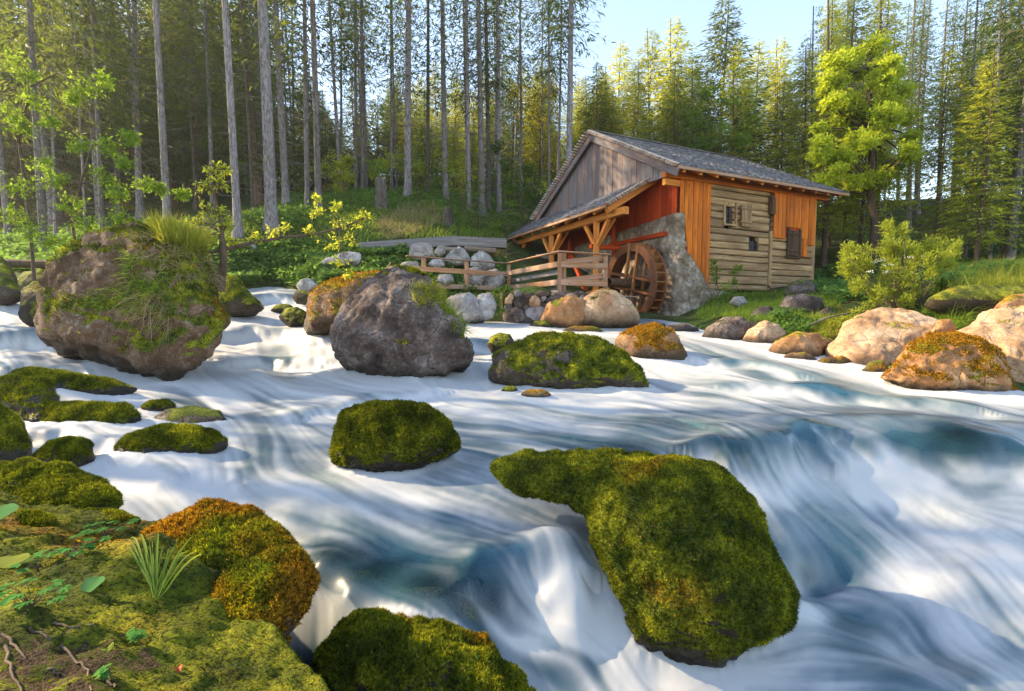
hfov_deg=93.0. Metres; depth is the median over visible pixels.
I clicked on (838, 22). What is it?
spruce tree
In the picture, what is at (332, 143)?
spruce tree
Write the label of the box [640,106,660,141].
spruce tree
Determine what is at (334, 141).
young spruce
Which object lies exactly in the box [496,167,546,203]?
undergrowth bush
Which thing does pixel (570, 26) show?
spruce tree
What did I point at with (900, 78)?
spruce tree
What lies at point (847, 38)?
spruce tree
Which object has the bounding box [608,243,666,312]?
water wheel
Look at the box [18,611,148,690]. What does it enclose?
needle litter
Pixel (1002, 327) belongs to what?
boulder
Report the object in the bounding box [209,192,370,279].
alder branch
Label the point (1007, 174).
spruce tree
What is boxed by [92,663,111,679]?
herb sprig
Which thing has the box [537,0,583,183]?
spruce tree
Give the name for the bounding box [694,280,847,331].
bank grass
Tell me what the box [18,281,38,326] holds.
boulder
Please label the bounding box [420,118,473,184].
young spruce
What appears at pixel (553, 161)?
spruce tree
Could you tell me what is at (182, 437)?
boulder
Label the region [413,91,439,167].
spruce tree
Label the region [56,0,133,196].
spruce tree
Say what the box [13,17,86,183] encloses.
spruce tree
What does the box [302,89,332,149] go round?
spruce tree
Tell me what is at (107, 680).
root twig
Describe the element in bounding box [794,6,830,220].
spruce tree
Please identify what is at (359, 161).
undergrowth bush
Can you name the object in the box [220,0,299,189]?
spruce tree
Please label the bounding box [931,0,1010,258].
spruce tree
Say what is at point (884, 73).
maple tree
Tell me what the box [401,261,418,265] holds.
rock
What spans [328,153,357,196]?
beech sapling
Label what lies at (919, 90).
spruce tree
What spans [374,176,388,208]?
tree stump
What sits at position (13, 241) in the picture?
undergrowth
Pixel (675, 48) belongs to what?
spruce tree
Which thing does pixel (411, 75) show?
spruce tree
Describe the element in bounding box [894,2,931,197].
spruce tree
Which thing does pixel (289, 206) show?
undergrowth
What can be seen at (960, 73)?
spruce tree
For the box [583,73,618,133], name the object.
spruce tree
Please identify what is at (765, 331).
boulder
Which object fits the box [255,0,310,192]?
spruce tree
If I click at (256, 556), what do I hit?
boulder
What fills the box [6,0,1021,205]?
sky
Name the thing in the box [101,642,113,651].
leaf
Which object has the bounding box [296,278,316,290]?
rock
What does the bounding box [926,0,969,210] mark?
spruce tree
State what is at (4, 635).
root twig
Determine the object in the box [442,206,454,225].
tree stump
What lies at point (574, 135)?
spruce tree
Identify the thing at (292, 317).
boulder
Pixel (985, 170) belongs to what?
spruce tree
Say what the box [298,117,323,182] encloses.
spruce tree
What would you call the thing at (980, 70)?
spruce tree
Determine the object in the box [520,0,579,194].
spruce tree
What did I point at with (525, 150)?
young spruce
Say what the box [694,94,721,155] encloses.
spruce tree
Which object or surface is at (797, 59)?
spruce tree
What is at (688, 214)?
watermill
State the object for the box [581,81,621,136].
spruce tree
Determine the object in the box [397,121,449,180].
young spruce
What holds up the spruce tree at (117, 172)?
on the ground at (940, 436)
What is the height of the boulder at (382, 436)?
0.654 m
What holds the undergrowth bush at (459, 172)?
on the ground at (940, 436)
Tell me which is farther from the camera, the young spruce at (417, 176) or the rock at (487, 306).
the young spruce at (417, 176)
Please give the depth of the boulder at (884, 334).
8.58 m
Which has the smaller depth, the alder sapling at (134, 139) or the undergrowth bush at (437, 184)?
the alder sapling at (134, 139)
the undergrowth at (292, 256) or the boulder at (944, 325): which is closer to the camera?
the boulder at (944, 325)
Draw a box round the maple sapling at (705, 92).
[681,80,764,155]
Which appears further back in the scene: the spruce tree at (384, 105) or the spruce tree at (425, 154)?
the spruce tree at (384, 105)
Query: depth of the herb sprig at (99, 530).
2.32 m
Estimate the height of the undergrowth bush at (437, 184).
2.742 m
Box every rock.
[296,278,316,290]
[320,251,361,268]
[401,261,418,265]
[409,243,434,260]
[428,259,444,267]
[434,245,445,257]
[436,274,453,285]
[444,246,470,266]
[446,292,484,323]
[462,267,485,284]
[470,250,494,270]
[477,292,496,319]
[483,269,505,292]
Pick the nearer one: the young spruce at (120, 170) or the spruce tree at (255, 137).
the spruce tree at (255, 137)
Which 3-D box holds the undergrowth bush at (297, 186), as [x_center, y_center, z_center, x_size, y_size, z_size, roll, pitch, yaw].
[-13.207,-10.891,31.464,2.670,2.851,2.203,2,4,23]
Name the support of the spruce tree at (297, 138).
on the ground at (940, 436)
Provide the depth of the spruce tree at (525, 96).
63.42 m
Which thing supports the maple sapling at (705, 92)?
on the ground at (940, 436)
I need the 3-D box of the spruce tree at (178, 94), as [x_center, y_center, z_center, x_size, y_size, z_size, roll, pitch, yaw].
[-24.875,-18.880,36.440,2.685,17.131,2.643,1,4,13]
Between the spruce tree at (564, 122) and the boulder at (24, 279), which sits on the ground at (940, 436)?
the spruce tree at (564, 122)
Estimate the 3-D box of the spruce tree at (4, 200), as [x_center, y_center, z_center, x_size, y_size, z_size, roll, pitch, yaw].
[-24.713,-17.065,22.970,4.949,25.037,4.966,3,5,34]
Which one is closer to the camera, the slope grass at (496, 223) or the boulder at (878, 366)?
the boulder at (878, 366)
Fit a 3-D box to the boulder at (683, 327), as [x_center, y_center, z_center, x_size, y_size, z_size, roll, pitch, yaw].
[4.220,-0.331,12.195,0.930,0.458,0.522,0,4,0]
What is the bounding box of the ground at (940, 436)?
[0,176,1023,609]
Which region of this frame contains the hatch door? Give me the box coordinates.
[786,228,801,258]
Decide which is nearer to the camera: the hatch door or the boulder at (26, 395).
the boulder at (26, 395)
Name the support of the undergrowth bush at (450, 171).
on the ground at (940, 436)
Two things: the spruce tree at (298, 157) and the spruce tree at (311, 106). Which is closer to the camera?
the spruce tree at (298, 157)
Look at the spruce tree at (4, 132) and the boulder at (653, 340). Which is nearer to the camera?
the boulder at (653, 340)
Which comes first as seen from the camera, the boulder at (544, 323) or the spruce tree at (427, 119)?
the boulder at (544, 323)
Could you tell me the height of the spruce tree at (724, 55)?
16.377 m
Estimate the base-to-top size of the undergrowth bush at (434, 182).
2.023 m
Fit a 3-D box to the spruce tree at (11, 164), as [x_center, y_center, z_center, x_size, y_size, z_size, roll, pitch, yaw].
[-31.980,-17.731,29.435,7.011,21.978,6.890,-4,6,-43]
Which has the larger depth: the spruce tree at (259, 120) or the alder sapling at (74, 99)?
the spruce tree at (259, 120)
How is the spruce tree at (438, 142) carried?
on the ground at (940, 436)
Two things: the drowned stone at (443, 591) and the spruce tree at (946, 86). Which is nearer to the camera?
the drowned stone at (443, 591)
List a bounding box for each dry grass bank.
[368,195,442,239]
[488,232,514,263]
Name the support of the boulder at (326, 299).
in the stream water
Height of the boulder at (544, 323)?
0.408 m
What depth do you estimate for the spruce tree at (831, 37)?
31.53 m
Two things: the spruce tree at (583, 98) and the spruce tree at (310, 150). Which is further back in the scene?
the spruce tree at (310, 150)
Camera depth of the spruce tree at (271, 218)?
18.51 m
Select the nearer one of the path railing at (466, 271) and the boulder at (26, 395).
the boulder at (26, 395)
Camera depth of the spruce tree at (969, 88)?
32.25 m
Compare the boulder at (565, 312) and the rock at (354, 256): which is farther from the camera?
the rock at (354, 256)
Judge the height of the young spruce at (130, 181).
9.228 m
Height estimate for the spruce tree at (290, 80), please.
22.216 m
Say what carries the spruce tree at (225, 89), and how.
on the ground at (940, 436)
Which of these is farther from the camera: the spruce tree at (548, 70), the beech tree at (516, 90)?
the beech tree at (516, 90)
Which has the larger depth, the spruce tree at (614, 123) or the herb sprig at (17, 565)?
the spruce tree at (614, 123)
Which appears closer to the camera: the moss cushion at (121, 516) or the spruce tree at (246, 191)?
the moss cushion at (121, 516)
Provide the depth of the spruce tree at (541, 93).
35.21 m
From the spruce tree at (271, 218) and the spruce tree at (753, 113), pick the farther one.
the spruce tree at (753, 113)
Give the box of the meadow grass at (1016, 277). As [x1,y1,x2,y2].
[924,251,1023,292]
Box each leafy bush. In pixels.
[492,294,506,320]
[709,258,730,296]
[721,264,743,300]
[815,300,874,336]
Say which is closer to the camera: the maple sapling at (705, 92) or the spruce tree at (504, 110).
the maple sapling at (705, 92)
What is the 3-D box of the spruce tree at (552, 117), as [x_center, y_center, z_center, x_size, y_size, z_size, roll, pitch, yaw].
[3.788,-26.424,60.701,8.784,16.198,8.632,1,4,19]
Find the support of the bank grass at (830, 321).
on the ground at (940, 436)
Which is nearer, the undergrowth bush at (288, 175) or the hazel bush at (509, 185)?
the hazel bush at (509, 185)
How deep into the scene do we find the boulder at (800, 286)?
15.36 m
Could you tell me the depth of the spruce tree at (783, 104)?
35.09 m
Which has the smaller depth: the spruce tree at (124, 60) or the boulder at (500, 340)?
the boulder at (500, 340)
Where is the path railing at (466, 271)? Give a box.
[405,255,509,291]
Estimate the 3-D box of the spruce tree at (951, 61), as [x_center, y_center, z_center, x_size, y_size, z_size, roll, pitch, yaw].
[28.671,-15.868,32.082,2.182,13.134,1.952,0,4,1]
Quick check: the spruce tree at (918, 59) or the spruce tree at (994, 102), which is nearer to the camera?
the spruce tree at (994, 102)
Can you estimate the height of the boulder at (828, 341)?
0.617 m
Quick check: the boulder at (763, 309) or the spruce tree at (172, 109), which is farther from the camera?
the spruce tree at (172, 109)
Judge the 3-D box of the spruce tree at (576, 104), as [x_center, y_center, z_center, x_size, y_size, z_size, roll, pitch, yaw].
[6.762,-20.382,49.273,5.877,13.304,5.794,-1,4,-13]
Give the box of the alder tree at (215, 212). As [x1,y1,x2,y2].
[185,160,235,291]
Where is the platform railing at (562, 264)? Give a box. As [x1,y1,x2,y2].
[506,250,609,293]
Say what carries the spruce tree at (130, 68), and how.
on the ground at (940, 436)
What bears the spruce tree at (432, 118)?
on the ground at (940, 436)
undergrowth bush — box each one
[262,164,297,184]
[289,158,332,192]
[309,149,353,192]
[327,155,372,186]
[328,148,389,188]
[332,156,381,188]
[363,152,422,192]
[374,152,424,188]
[384,149,462,193]
[403,155,449,190]
[422,163,459,189]
[449,162,477,195]
[471,168,519,195]
[471,169,506,194]
[492,169,531,196]
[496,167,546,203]
[506,181,551,207]
[537,181,547,194]
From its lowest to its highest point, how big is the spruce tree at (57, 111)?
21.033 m
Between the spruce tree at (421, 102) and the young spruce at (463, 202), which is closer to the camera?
the young spruce at (463, 202)
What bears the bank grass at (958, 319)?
on the ground at (940, 436)
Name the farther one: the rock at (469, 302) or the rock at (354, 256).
the rock at (354, 256)
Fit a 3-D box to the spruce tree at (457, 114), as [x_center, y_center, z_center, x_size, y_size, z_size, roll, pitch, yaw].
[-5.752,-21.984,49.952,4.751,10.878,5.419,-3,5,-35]
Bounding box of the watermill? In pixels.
[506,129,849,315]
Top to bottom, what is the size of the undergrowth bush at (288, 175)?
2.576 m
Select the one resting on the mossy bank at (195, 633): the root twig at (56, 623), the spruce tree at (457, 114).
the root twig at (56, 623)
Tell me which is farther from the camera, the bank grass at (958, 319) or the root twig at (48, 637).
the bank grass at (958, 319)
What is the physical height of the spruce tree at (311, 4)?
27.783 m
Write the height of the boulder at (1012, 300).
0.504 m
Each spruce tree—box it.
[0,0,54,234]
[0,0,78,221]
[0,0,89,225]
[0,0,119,251]
[0,1,69,224]
[0,1,112,204]
[0,4,27,163]
[0,14,33,201]
[1,61,16,169]
[3,0,93,234]
[3,1,88,220]
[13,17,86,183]
[15,0,158,229]
[27,0,133,234]
[35,3,70,202]
[37,0,150,228]
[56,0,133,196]
[67,1,125,198]
[69,0,157,215]
[71,0,133,175]
[83,0,182,219]
[96,0,176,216]
[100,0,207,219]
[105,0,171,187]
[107,2,152,171]
[111,0,228,208]
[120,1,207,185]
[128,0,215,187]
[134,0,249,208]
[143,0,227,199]
[153,0,251,213]
[160,0,219,210]
[167,0,192,201]
[177,0,253,196]
[178,0,248,188]
[182,0,321,204]
[186,0,284,238]
[217,0,275,207]
[217,0,291,181]
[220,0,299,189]
[228,0,318,234]
[232,6,255,194]
[234,0,326,203]
[253,0,355,208]
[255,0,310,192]
[255,0,367,211]
[270,0,311,168]
[272,0,311,190]
[276,67,335,189]
[288,77,309,152]
[288,80,330,146]
[288,111,313,171]
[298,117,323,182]
[302,88,334,179]
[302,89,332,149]
[307,0,368,183]
[317,0,393,189]
[318,2,366,176]
[321,122,349,182]
[324,77,376,179]
[325,0,376,189]
[331,0,375,187]
[336,0,388,187]
[343,1,379,169]
[356,0,414,189]
[360,0,448,197]
[372,70,422,180]
[373,0,416,186]
[373,79,401,152]
[374,75,403,155]
[381,2,435,181]
[389,0,462,191]
[389,102,425,175]
[404,0,475,201]
[411,82,425,153]
[412,74,439,142]
[412,125,436,184]
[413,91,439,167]
[416,107,441,168]
[421,60,453,155]
[421,132,436,181]
[427,0,509,211]
[430,110,458,179]
[433,0,501,192]
[435,65,476,178]
[436,78,477,182]
[438,121,464,186]
[444,0,520,215]
[453,0,524,209]
[453,0,539,213]
[453,89,491,185]
[456,124,478,181]
[457,129,485,190]
[464,67,506,182]
[471,0,516,192]
[474,0,514,170]
[485,65,522,171]
[485,79,535,193]
[492,0,545,206]
[494,0,534,196]
[501,125,513,189]
[507,58,565,200]
[511,110,554,194]
[514,69,532,149]
[517,68,565,180]
[517,71,562,185]
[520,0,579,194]
[522,0,614,173]
[523,0,562,201]
[524,101,561,190]
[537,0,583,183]
[540,139,556,194]
[545,79,584,166]
[547,73,566,154]
[560,75,602,162]
[560,76,591,165]
[562,118,580,166]
[564,62,619,161]
[572,66,627,152]
[572,118,592,153]
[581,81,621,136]
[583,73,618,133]
[598,89,624,134]
[599,40,647,133]
[610,61,658,141]
[611,88,635,133]
[616,28,685,139]
[619,88,651,140]
[635,15,708,148]
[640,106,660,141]
[647,84,695,150]
[652,57,708,148]
[653,91,694,145]
[655,74,685,138]
[668,0,789,172]
[669,67,727,153]
[681,54,726,142]
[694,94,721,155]
[705,42,775,167]
[715,37,798,163]
[715,83,777,168]
[722,97,773,165]
[751,35,809,172]
[752,62,805,174]
[759,78,808,176]
[761,47,855,242]
[771,36,815,176]
[785,0,863,212]
[789,0,867,266]
[791,89,877,246]
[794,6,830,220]
[798,0,888,206]
[813,0,894,250]
[818,0,843,206]
[829,93,904,254]
[841,1,864,195]
[845,0,934,246]
[853,0,924,202]
[855,0,881,228]
[882,13,904,211]
[887,45,1002,263]
[891,2,926,199]
[892,0,939,231]
[893,0,954,213]
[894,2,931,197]
[895,36,925,190]
[902,0,941,221]
[922,0,981,212]
[923,3,962,188]
[925,50,1023,261]
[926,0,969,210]
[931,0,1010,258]
[934,0,1023,258]
[943,17,1009,197]
[945,14,971,177]
[948,10,1020,216]
[949,0,1023,259]
[949,31,975,183]
[950,11,976,198]
[953,0,1023,261]
[957,6,1023,256]
[962,5,989,192]
[966,9,995,199]
[978,0,1021,189]
[1003,3,1023,205]
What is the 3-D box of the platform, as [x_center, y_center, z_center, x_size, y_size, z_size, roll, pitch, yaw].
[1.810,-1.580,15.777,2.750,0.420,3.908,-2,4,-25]
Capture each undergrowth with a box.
[0,216,228,271]
[227,234,421,285]
[241,184,536,229]
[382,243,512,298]
[768,305,824,335]
[806,241,1023,301]
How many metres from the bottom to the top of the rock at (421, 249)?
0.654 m
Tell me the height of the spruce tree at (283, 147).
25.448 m
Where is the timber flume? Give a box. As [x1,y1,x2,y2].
[358,236,506,256]
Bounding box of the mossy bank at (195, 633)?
[0,491,329,690]
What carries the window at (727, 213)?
in the watermill
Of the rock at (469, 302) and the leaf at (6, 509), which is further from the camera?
the rock at (469, 302)
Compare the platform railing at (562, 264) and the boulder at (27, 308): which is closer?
the boulder at (27, 308)
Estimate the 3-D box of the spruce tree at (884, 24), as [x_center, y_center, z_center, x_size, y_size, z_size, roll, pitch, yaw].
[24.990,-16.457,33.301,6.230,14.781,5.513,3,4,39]
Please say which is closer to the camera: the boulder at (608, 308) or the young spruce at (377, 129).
the boulder at (608, 308)
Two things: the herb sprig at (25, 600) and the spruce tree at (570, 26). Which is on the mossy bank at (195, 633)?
the herb sprig at (25, 600)
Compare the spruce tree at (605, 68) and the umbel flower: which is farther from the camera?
the spruce tree at (605, 68)
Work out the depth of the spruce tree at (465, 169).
30.26 m
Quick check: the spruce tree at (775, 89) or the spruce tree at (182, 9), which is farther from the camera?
the spruce tree at (775, 89)
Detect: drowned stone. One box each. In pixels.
[344,569,380,581]
[408,586,493,610]
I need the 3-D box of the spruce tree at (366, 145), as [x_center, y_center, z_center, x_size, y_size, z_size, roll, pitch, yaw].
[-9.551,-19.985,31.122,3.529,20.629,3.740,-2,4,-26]
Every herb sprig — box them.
[0,578,72,608]
[7,552,56,573]
[32,534,110,557]
[78,518,138,535]
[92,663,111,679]
[126,627,148,642]
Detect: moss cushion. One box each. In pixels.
[13,508,58,526]
[79,507,141,527]
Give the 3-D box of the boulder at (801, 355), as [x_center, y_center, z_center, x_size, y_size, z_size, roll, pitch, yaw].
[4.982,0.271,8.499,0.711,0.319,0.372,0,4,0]
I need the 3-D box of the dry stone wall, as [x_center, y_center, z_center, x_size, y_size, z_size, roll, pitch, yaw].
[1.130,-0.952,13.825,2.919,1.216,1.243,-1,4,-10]
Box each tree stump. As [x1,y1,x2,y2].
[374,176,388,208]
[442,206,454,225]
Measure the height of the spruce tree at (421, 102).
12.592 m
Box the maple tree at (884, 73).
[804,28,927,268]
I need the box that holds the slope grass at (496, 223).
[215,190,529,263]
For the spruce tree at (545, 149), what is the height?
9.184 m
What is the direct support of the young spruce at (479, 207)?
on the ground at (940, 436)
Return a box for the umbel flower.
[866,255,925,306]
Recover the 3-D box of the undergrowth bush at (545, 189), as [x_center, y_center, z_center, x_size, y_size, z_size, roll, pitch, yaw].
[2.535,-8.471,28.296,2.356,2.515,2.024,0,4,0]
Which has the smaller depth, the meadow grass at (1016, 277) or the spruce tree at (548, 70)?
the meadow grass at (1016, 277)
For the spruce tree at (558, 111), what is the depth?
62.39 m
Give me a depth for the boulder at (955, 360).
6.63 m
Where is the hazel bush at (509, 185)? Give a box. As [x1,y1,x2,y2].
[487,138,549,224]
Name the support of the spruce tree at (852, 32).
on the ground at (940, 436)
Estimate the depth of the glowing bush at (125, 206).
34.27 m
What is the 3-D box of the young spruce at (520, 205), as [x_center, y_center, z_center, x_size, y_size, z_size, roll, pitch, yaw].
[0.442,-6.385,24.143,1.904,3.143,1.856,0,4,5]
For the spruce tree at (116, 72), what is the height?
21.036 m
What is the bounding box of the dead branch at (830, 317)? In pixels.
[808,311,865,325]
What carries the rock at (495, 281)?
on the ground at (940, 436)
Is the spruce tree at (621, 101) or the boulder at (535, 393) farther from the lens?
the spruce tree at (621, 101)
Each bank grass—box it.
[443,279,505,298]
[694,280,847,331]
[800,306,852,337]
[913,300,986,329]
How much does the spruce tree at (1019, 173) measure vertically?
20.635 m
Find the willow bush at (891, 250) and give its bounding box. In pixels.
[835,217,963,309]
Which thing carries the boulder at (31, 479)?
on the mossy bank at (195, 633)
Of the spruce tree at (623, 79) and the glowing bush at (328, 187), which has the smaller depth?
the glowing bush at (328, 187)
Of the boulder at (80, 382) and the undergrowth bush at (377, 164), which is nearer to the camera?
the boulder at (80, 382)
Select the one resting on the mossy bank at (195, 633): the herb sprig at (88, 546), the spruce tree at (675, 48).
the herb sprig at (88, 546)
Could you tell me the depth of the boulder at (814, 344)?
8.76 m
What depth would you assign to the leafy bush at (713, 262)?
15.54 m
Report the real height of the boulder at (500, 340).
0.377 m
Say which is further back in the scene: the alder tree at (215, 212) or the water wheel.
the water wheel
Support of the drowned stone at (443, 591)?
in the stream water
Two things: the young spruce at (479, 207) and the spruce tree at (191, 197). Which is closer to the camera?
the young spruce at (479, 207)
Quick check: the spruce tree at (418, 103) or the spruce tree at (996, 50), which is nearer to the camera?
the spruce tree at (996, 50)
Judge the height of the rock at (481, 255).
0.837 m
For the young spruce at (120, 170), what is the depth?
45.04 m
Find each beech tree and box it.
[379,135,464,182]
[506,82,565,193]
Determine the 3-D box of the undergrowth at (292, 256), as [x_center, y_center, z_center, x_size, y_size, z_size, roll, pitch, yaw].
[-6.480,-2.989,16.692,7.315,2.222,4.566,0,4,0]
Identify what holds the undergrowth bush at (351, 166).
on the ground at (940, 436)
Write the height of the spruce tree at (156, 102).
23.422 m
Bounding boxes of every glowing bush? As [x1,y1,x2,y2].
[61,176,150,218]
[259,154,333,193]
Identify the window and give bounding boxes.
[723,201,737,226]
[747,240,757,250]
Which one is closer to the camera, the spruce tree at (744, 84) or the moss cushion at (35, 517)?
the moss cushion at (35, 517)
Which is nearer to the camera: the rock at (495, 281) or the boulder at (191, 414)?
the boulder at (191, 414)
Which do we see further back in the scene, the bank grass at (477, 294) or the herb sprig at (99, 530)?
the bank grass at (477, 294)
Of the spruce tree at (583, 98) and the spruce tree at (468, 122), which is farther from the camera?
the spruce tree at (583, 98)
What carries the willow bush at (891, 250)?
on the ground at (940, 436)
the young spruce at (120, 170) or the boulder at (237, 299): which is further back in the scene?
the young spruce at (120, 170)
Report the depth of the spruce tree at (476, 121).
45.59 m
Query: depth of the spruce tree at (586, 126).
34.76 m
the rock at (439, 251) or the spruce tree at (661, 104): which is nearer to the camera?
the rock at (439, 251)
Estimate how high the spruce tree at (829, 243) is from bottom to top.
9.873 m
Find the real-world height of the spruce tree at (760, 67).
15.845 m
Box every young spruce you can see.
[28,123,134,202]
[63,108,160,200]
[74,132,133,192]
[300,106,371,183]
[321,125,360,174]
[328,95,403,179]
[344,98,403,178]
[350,123,383,178]
[359,104,423,183]
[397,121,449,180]
[409,172,429,204]
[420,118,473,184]
[442,199,460,225]
[452,172,479,217]
[459,137,508,188]
[460,174,495,229]
[489,190,520,235]
[504,185,537,241]
[505,132,532,192]
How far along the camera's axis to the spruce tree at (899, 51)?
38.77 m
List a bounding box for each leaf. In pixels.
[0,503,18,519]
[0,553,29,567]
[81,576,104,591]
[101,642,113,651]
[174,664,182,672]
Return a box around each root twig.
[0,632,29,660]
[3,644,21,690]
[28,627,92,690]
[47,667,61,675]
[53,621,93,628]
[99,674,115,687]
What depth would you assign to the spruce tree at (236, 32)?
23.66 m
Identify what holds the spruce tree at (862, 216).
on the ground at (940, 436)
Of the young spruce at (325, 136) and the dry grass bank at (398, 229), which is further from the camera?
the young spruce at (325, 136)
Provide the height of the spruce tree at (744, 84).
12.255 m
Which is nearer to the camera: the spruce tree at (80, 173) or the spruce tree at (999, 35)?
the spruce tree at (999, 35)
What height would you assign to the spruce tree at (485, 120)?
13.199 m
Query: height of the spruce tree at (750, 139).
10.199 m
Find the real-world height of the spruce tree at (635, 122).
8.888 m
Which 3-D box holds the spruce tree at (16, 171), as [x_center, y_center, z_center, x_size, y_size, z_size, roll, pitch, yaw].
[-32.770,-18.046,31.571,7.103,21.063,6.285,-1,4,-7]
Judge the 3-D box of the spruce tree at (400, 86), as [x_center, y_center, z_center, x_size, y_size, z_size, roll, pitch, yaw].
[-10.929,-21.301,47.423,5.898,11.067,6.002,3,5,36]
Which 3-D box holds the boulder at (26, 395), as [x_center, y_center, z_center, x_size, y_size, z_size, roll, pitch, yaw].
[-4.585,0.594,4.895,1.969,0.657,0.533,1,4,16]
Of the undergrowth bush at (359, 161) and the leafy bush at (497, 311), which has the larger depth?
the undergrowth bush at (359, 161)
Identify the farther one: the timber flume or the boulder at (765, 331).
the timber flume
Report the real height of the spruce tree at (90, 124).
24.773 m
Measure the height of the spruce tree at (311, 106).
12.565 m
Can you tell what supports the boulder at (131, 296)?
in the stream water
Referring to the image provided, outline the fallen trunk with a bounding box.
[5,259,48,267]
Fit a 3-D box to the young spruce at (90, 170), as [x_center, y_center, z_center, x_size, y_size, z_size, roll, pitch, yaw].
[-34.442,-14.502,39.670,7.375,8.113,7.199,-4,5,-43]
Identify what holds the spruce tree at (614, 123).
on the ground at (940, 436)
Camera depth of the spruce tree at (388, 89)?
54.57 m
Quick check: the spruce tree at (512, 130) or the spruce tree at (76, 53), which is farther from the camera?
the spruce tree at (512, 130)
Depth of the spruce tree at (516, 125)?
38.71 m
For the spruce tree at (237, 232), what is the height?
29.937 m
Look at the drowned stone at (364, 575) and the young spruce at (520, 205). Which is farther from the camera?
the young spruce at (520, 205)
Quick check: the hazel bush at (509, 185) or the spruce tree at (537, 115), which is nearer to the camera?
the hazel bush at (509, 185)
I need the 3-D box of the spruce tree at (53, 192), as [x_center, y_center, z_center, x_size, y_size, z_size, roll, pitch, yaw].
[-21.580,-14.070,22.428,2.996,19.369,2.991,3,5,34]
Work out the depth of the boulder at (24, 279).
10.30 m
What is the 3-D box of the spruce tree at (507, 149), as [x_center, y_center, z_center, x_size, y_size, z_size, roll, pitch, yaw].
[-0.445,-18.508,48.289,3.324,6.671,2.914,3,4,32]
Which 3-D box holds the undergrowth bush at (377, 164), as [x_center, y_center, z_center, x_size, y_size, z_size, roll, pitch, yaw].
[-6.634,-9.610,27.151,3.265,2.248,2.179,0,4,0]
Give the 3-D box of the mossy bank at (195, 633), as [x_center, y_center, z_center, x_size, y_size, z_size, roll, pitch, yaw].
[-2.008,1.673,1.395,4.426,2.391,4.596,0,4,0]
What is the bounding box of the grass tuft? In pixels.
[126,533,201,599]
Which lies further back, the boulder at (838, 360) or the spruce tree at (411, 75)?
the spruce tree at (411, 75)
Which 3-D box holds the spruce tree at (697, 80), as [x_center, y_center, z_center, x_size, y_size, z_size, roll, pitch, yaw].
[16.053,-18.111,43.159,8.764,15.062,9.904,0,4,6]
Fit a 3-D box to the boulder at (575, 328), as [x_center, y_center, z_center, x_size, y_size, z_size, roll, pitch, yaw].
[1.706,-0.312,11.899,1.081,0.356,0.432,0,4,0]
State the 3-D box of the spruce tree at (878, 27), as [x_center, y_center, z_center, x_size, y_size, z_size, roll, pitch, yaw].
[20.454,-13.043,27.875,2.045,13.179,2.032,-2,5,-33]
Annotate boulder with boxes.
[0,256,20,305]
[0,370,141,423]
[0,403,33,460]
[0,455,124,508]
[8,366,136,395]
[17,269,44,289]
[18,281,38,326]
[30,435,95,467]
[32,203,232,380]
[112,422,227,453]
[140,398,176,410]
[140,496,322,645]
[154,405,226,423]
[218,274,264,316]
[271,303,292,312]
[279,307,305,326]
[292,290,310,304]
[303,270,379,334]
[310,606,537,690]
[328,398,461,472]
[329,264,479,377]
[487,332,513,353]
[488,330,649,388]
[488,446,801,667]
[501,386,517,391]
[521,389,550,396]
[529,320,552,327]
[540,296,584,327]
[562,325,602,331]
[583,288,639,327]
[615,321,687,359]
[667,323,698,331]
[702,316,753,339]
[730,296,746,306]
[742,320,785,342]
[751,306,774,316]
[768,331,827,356]
[777,294,824,315]
[784,279,817,296]
[784,352,816,359]
[818,356,850,363]
[819,306,834,315]
[820,335,832,344]
[825,307,956,364]
[862,360,888,371]
[880,330,1019,391]
[924,285,1023,314]
[931,319,956,332]
[957,305,1023,382]
[994,293,1023,308]
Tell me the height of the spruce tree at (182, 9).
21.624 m
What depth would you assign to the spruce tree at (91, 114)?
25.62 m
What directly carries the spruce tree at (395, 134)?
on the ground at (940, 436)
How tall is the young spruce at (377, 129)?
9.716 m
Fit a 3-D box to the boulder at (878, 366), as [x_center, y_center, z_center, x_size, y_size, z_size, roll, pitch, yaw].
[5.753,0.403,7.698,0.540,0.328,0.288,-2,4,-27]
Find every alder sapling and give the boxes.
[0,46,117,281]
[0,125,192,253]
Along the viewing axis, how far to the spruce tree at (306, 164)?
22.17 m
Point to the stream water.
(896, 531)
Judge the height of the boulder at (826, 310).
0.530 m
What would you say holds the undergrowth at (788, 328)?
on the ground at (940, 436)
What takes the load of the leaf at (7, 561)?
on the mossy bank at (195, 633)
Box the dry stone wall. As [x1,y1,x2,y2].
[498,290,589,323]
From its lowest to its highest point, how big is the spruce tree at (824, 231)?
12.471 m
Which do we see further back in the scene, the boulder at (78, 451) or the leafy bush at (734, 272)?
the leafy bush at (734, 272)
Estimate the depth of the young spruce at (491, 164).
43.82 m
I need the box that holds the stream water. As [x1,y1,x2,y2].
[0,287,1023,690]
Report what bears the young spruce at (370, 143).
on the ground at (940, 436)
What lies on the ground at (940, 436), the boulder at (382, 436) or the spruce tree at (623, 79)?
the spruce tree at (623, 79)
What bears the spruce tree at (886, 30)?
on the ground at (940, 436)
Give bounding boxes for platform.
[586,288,636,297]
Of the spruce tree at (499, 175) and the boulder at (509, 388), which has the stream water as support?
the boulder at (509, 388)
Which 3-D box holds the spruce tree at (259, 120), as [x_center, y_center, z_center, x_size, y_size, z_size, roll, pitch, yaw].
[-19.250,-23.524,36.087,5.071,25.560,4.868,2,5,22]

